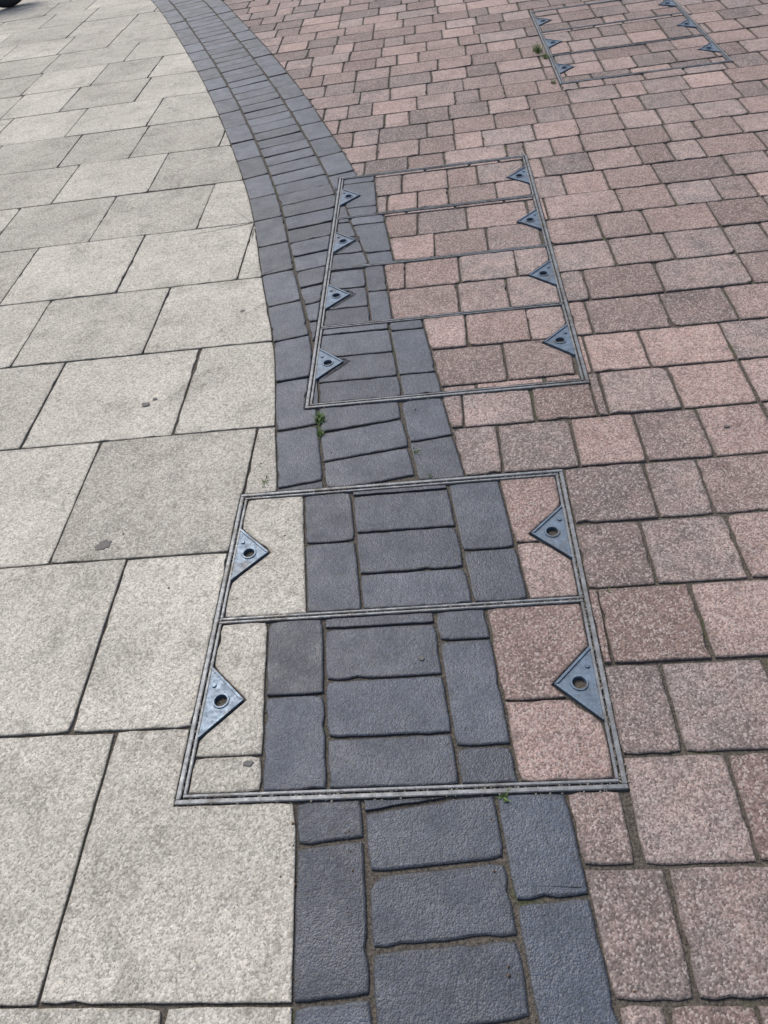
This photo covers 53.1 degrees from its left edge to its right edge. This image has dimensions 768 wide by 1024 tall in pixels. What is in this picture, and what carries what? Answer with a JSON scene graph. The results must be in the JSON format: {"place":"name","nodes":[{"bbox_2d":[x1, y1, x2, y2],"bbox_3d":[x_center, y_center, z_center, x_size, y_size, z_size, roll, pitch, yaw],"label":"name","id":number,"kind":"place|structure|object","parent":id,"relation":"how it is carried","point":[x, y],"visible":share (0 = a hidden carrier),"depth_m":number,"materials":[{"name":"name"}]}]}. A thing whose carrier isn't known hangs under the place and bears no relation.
{"place":"outdoors","nodes":[
{"label":"outdoors","id":0,"kind":"place"},
{"bbox_2d":[0,0,20,7],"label":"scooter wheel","id":1,"kind":"object","parent":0,"point":[7,3],"visible":1,"depth_m":7.32,"materials":[{"name":"rubber"}]},
{"bbox_2d":[0,0,295,1023],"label":"slab pavement","id":2,"kind":"structure","parent":0,"point":[212,888],"depth_m":2.12,"materials":[{"name":"beige stone"}]},
{"bbox_2d":[0,0,767,1023],"bbox_3d":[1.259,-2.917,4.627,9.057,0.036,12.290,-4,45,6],"label":"block pavement","id":3,"kind":"structure","parent":0,"point":[687,800],"depth_m":2.19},
{"bbox_2d":[31,248,755,992],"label":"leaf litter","id":4,"kind":"object","parent":3,"relation":"on","point":[371,798],"visible":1,"depth_m":1.39,"materials":[{"name":"brown plant"}]},
{"bbox_2d":[175,469,627,805],"bbox_3d":[0.030,0.238,1.756,0.860,0.035,0.860,-4,45,6],"label":"inspection cover","id":5,"kind":"object","parent":3,"relation":"on","point":[560,742],"visible":0.98,"depth_m":1.67,"materials":[{"name":"stone"}]},
{"bbox_2d":[94,310,729,765],"bbox_3d":[-0.159,-0.031,2.033,1.697,0.001,1.380,19,52,26],"label":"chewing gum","id":6,"kind":"object","parent":3,"relation":"on","point":[104,544],"visible":1,"depth_m":2.02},
{"bbox_2d":[260,42,611,801],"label":"weeds","id":7,"kind":"object","parent":3,"relation":"on","point":[318,414],"visible":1,"depth_m":2.27,"materials":[{"name":"green plant"}]},
{"bbox_2d":[305,155,589,409],"bbox_3d":[0.200,-0.941,2.882,0.845,0.037,1.693,-4,45,6],"label":"inspection cover","id":8,"kind":"object","parent":3,"relation":"on","point":[511,229],"visible":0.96,"depth_m":2.69,"materials":[{"name":"stone"}]},
{"bbox_2d":[173,11,728,808],"bbox_3d":[0.537,-1.394,3.247,1.610,0.008,5.599,9,48,19],"label":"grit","id":9,"kind":"object","parent":3,"relation":"on","point":[441,607],"visible":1,"depth_m":1.73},
{"bbox_2d":[530,0,732,84],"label":"inspection cover","id":10,"kind":"object","parent":3,"relation":"on","point":[615,50],"visible":0.97,"depth_m":4.34,"materials":[{"name":"stone"}]},
{"bbox_2d":[151,0,618,1023],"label":"blue brick path","id":11,"kind":"structure","parent":0,"point":[475,984],"depth_m":1.39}
]}

